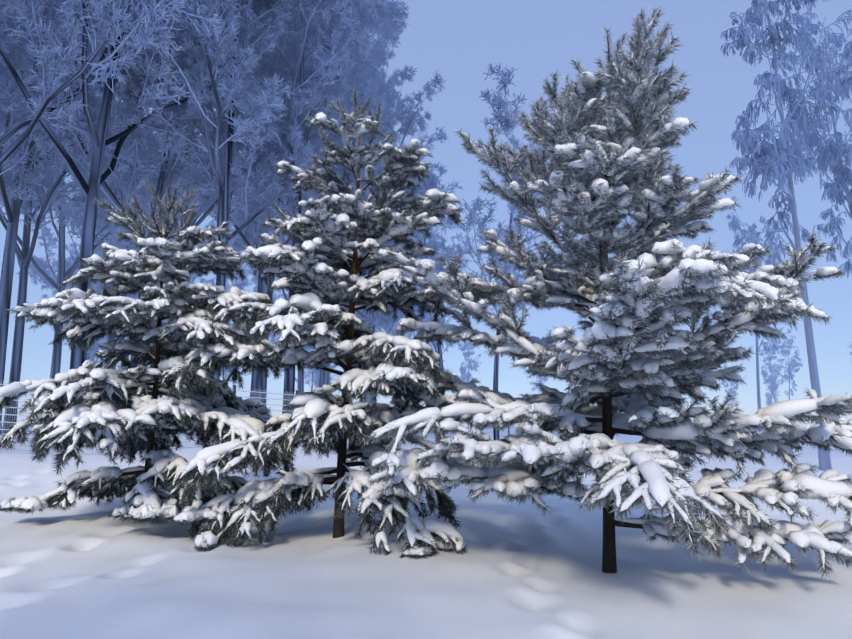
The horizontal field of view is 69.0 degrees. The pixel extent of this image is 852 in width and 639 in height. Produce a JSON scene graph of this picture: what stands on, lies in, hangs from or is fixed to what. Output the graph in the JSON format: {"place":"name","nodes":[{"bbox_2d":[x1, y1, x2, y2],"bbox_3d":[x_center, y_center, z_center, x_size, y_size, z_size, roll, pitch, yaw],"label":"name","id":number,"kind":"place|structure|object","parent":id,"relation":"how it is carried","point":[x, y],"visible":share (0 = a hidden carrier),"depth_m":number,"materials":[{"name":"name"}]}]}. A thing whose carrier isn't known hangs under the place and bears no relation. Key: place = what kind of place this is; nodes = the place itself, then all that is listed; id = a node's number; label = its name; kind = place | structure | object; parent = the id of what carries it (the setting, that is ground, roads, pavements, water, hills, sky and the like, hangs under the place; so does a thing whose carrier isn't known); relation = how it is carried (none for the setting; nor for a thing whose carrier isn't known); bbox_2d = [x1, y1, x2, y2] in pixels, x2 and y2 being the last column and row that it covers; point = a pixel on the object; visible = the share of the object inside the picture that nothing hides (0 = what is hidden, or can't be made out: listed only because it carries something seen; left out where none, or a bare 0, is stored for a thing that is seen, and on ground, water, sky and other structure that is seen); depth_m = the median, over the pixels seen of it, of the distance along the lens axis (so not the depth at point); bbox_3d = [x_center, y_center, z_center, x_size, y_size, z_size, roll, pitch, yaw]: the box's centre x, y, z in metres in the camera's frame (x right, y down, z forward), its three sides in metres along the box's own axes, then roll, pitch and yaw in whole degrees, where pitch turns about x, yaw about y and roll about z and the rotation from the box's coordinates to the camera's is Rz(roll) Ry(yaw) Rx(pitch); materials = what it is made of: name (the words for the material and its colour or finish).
{"place":"outdoors","nodes":[
{"label":"outdoors","id":0,"kind":"place"},
{"bbox_2d":[0,426,851,638],"bbox_3d":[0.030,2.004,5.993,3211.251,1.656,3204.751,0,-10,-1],"label":"snow ground","id":1,"kind":"structure","parent":0,"point":[87,570],"depth_m":6.21,"materials":[{"name":"white snow"}]},
{"bbox_2d":[0,23,72,200],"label":"tree","id":2,"kind":"object","parent":1,"relation":"on","point":[13,158],"visible":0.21,"depth_m":29.32,"materials":[{"name":"blue plant"}]},
{"bbox_2d":[0,0,152,432],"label":"tree","id":3,"kind":"object","parent":1,"relation":"on","point":[25,253],"visible":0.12,"depth_m":33.09,"materials":[{"name":"blue plant"}]},
{"bbox_2d":[0,0,167,433],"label":"tree","id":4,"kind":"object","parent":1,"relation":"on","point":[7,22],"visible":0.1,"depth_m":29.96,"materials":[{"name":"blue plant"}]},
{"bbox_2d":[42,239,127,350],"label":"tree","id":5,"kind":"object","parent":1,"relation":"on","point":[69,258],"visible":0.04,"depth_m":84.44,"materials":[{"name":"blue plant"}]},
{"bbox_2d":[0,0,172,175],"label":"tree","id":6,"kind":"object","parent":1,"relation":"on","point":[77,24],"visible":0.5,"depth_m":22.39,"materials":[{"name":"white plant"}]},
{"bbox_2d":[0,8,181,378],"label":"tree","id":7,"kind":"object","parent":1,"relation":"on","point":[57,351],"visible":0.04,"depth_m":40.35,"materials":[{"name":"blue plant"}]},
{"bbox_2d":[63,272,122,367],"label":"frosted tree","id":8,"kind":"object","parent":1,"relation":"on","point":[95,350],"visible":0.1,"depth_m":47.27,"materials":[{"name":"blue plant"}]},
{"bbox_2d":[16,124,175,359],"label":"tree","id":9,"kind":"object","parent":1,"relation":"on","point":[43,265],"visible":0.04,"depth_m":56.52,"materials":[{"name":"blue plant"}]},
{"bbox_2d":[43,150,189,369],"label":"tree","id":10,"kind":"object","parent":1,"relation":"on","point":[134,247],"depth_m":50.86,"materials":[{"name":"blue plant"}]},
{"bbox_2d":[0,0,264,443],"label":"frosty tree","id":11,"kind":"object","parent":1,"relation":"on","point":[106,74],"visible":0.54,"depth_m":23.26,"materials":[{"name":"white plant"}]},
{"bbox_2d":[20,0,253,368],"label":"tree","id":12,"kind":"object","parent":1,"relation":"on","point":[109,336],"visible":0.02,"depth_m":48.35,"materials":[{"name":"blue plant"}]},
{"bbox_2d":[0,179,296,525],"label":"conifer tree","id":13,"kind":"object","parent":1,"relation":"on","point":[98,407],"visible":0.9,"depth_m":8.74,"materials":[{"name":"white plant"}]},
{"bbox_2d":[101,200,207,396],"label":"tree","id":14,"kind":"object","parent":1,"relation":"on","point":[194,278],"depth_m":60.44,"materials":[{"name":"blue plant"}]},
{"bbox_2d":[4,3,324,434],"bbox_3d":[-12.788,-9.867,30.391,11.825,31.338,12.734,-6,-11,32],"label":"tree","id":15,"kind":"object","parent":1,"relation":"on","point":[134,174],"visible":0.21,"depth_m":30.12,"materials":[{"name":"white plant"}]},
{"bbox_2d":[156,220,246,343],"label":"tree","id":16,"kind":"object","parent":1,"relation":"on","point":[194,272],"depth_m":80.78,"materials":[{"name":"blue plant"}]},
{"bbox_2d":[96,2,308,433],"bbox_3d":[-14.390,-11.235,37.467,14.661,36.598,15.710,1,-10,-8],"label":"tree","id":17,"kind":"object","parent":1,"relation":"on","point":[264,60],"visible":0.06,"depth_m":36.75,"materials":[{"name":"blue plant"}]},
{"bbox_2d":[113,0,337,440],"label":"frosty tree","id":18,"kind":"object","parent":1,"relation":"on","point":[214,53],"visible":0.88,"depth_m":26.24,"materials":[{"name":"white plant"}]},
{"bbox_2d":[221,283,246,381],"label":"frosted tree","id":19,"kind":"object","parent":1,"relation":"on","point":[226,370],"visible":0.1,"depth_m":52.57,"materials":[{"name":"blue plant"}]},
{"bbox_2d":[206,219,283,389],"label":"tree","id":20,"kind":"object","parent":1,"relation":"on","point":[255,278],"visible":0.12,"depth_m":90.76,"materials":[{"name":"blue plant"}]},
{"bbox_2d":[154,3,368,398],"bbox_3d":[-10.910,-10.829,44.563,16.338,38.062,15.247,5,-11,-27],"label":"tree","id":21,"kind":"object","parent":1,"relation":"on","point":[254,377],"depth_m":42.69,"materials":[{"name":"blue plant"}]},
{"bbox_2d":[238,218,303,405],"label":"tree","id":22,"kind":"object","parent":1,"relation":"on","point":[301,383],"visible":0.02,"depth_m":52.29,"materials":[{"name":"blue plant"}]},
{"bbox_2d":[156,0,404,406],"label":"tree","id":23,"kind":"object","parent":1,"relation":"on","point":[246,239],"visible":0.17,"depth_m":34.69,"materials":[{"name":"blue plant"}]},
{"bbox_2d":[162,0,409,413],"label":"tree","id":24,"kind":"object","parent":1,"relation":"on","point":[335,69],"visible":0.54,"depth_m":29.73,"materials":[{"name":"white plant"}]},
{"bbox_2d":[269,277,313,388],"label":"frosted tree","id":25,"kind":"object","parent":1,"relation":"on","point":[305,348],"visible":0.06,"depth_m":61.74,"materials":[{"name":"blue plant"}]},
{"bbox_2d":[229,37,391,387],"bbox_3d":[-9.204,-8.171,51.933,13.367,35.425,14.394,1,-10,-4],"label":"tree","id":26,"kind":"object","parent":1,"relation":"on","point":[322,382],"depth_m":48.13,"materials":[{"name":"blue plant"}]},
{"bbox_2d":[0,380,626,454],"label":"fence","id":27,"kind":"object","parent":1,"relation":"on","point":[283,405],"visible":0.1,"depth_m":21.70,"materials":[{"name":"paint"}]},
{"bbox_2d":[304,345,331,391],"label":"frosted tree","id":28,"kind":"object","parent":1,"relation":"on","point":[308,376],"visible":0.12,"depth_m":73.80,"materials":[{"name":"blue plant"}]},
{"bbox_2d":[306,349,338,385],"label":"frosted tree","id":29,"kind":"object","parent":1,"relation":"on","point":[317,376],"visible":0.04,"depth_m":67.51,"materials":[{"name":"blue plant"}]},
{"bbox_2d":[288,191,368,381],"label":"tree","id":30,"kind":"object","parent":1,"relation":"on","point":[358,316],"depth_m":49.85,"materials":[{"name":"blue plant"}]},
{"bbox_2d":[171,88,496,559],"bbox_3d":[-1.342,-0.123,9.210,4.600,6.685,4.398,0,-10,-1],"label":"conifer tree","id":31,"kind":"object","parent":1,"relation":"on","point":[328,250],"visible":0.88,"depth_m":8.28,"materials":[{"name":"white plant"}]},
{"bbox_2d":[326,308,377,384],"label":"tree","id":32,"kind":"object","parent":1,"relation":"on","point":[327,377],"depth_m":57.28,"materials":[{"name":"blue plant"}]},
{"bbox_2d":[265,4,452,438],"bbox_3d":[-4.959,-7.233,38.248,11.729,29.279,12.568,-7,-12,37],"label":"tree","id":33,"kind":"object","parent":1,"relation":"on","point":[389,120],"visible":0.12,"depth_m":38.05,"materials":[{"name":"blue plant"}]},
{"bbox_2d":[280,16,460,405],"bbox_3d":[-4.253,-6.931,48.518,13.287,32.700,12.339,5,-11,-26],"label":"tree","id":34,"kind":"object","parent":1,"relation":"on","point":[393,80],"visible":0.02,"depth_m":47.49,"materials":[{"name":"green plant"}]},
{"bbox_2d":[356,190,417,401],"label":"tree","id":35,"kind":"object","parent":1,"relation":"on","point":[366,393],"depth_m":55.47,"materials":[{"name":"blue plant"}]},
{"bbox_2d":[379,317,412,390],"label":"frosted tree","id":36,"kind":"object","parent":1,"relation":"on","point":[409,334],"visible":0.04,"depth_m":82.54,"materials":[{"name":"blue plant"}]},
{"bbox_2d":[368,305,428,405],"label":"tree","id":37,"kind":"object","parent":1,"relation":"on","point":[386,333],"visible":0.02,"depth_m":85.10,"materials":[{"name":"blue plant"}]},
{"bbox_2d":[355,157,462,398],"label":"frosted tree","id":38,"kind":"object","parent":1,"relation":"on","point":[388,321],"visible":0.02,"depth_m":37.34,"materials":[{"name":"blue plant"}]},
{"bbox_2d":[374,161,471,433],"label":"frosted tree","id":39,"kind":"object","parent":1,"relation":"on","point":[432,177],"visible":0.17,"depth_m":31.38,"materials":[{"name":"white plant"}]},
{"bbox_2d":[390,287,460,370],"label":"tree","id":40,"kind":"object","parent":1,"relation":"on","point":[446,343],"visible":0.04,"depth_m":89.77,"materials":[{"name":"blue plant"}]},
{"bbox_2d":[458,341,480,429],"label":"tree","id":41,"kind":"object","parent":1,"relation":"on","point":[465,376],"visible":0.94,"depth_m":89.68,"materials":[{"name":"blue plant"}]},
{"bbox_2d":[438,63,561,440],"bbox_3d":[3.560,-1.960,24.418,6.374,15.186,3.874,8,-13,-39],"label":"frosted tree","id":42,"kind":"object","parent":1,"relation":"on","point":[509,123],"visible":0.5,"depth_m":24.01,"materials":[{"name":"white plant"}]},
{"bbox_2d":[527,374,548,393],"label":"tree","id":43,"kind":"object","parent":1,"relation":"on","point":[540,381],"visible":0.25,"depth_m":129.38,"materials":[{"name":"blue plant"}]},
{"bbox_2d":[365,5,851,578],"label":"conifer tree","id":44,"kind":"object","parent":1,"relation":"on","point":[633,351],"visible":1,"depth_m":6.44,"materials":[{"name":"white plant"}]},
{"bbox_2d":[721,360,738,414],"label":"tree","id":45,"kind":"object","parent":1,"relation":"on","point":[731,389],"visible":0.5,"depth_m":122.38,"materials":[{"name":"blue plant"}]},
{"bbox_2d":[725,196,782,431],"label":"tree","id":46,"kind":"object","parent":1,"relation":"on","point":[738,239],"visible":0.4,"depth_m":44.41,"materials":[{"name":"white plant"}]},
{"bbox_2d":[759,339,783,426],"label":"tree","id":47,"kind":"object","parent":1,"relation":"on","point":[765,372],"visible":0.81,"depth_m":122.91,"materials":[{"name":"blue plant"}]},
{"bbox_2d":[764,374,779,406],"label":"frosted tree","id":48,"kind":"object","parent":1,"relation":"on","point":[774,390],"visible":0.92,"depth_m":116.21,"materials":[{"name":"blue plant"}]},
{"bbox_2d":[720,0,851,470],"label":"tree","id":49,"kind":"object","parent":1,"relation":"on","point":[780,169],"visible":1,"depth_m":22.30,"materials":[{"name":"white plant"}]},
{"bbox_2d":[771,328,802,399],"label":"tree","id":50,"kind":"object","parent":1,"relation":"on","point":[793,365],"visible":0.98,"depth_m":113.69,"materials":[{"name":"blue plant"}]},
{"bbox_2d":[771,7,851,277],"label":"tree","id":51,"kind":"object","parent":1,"relation":"on","point":[832,153],"visible":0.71,"depth_m":27.85,"materials":[{"name":"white plant"}]},
{"bbox_2d":[0,0,851,426],"label":"sky","id":52,"kind":"structure","parent":0,"point":[457,39],"materials":[{"name":"blue"}]}
]}

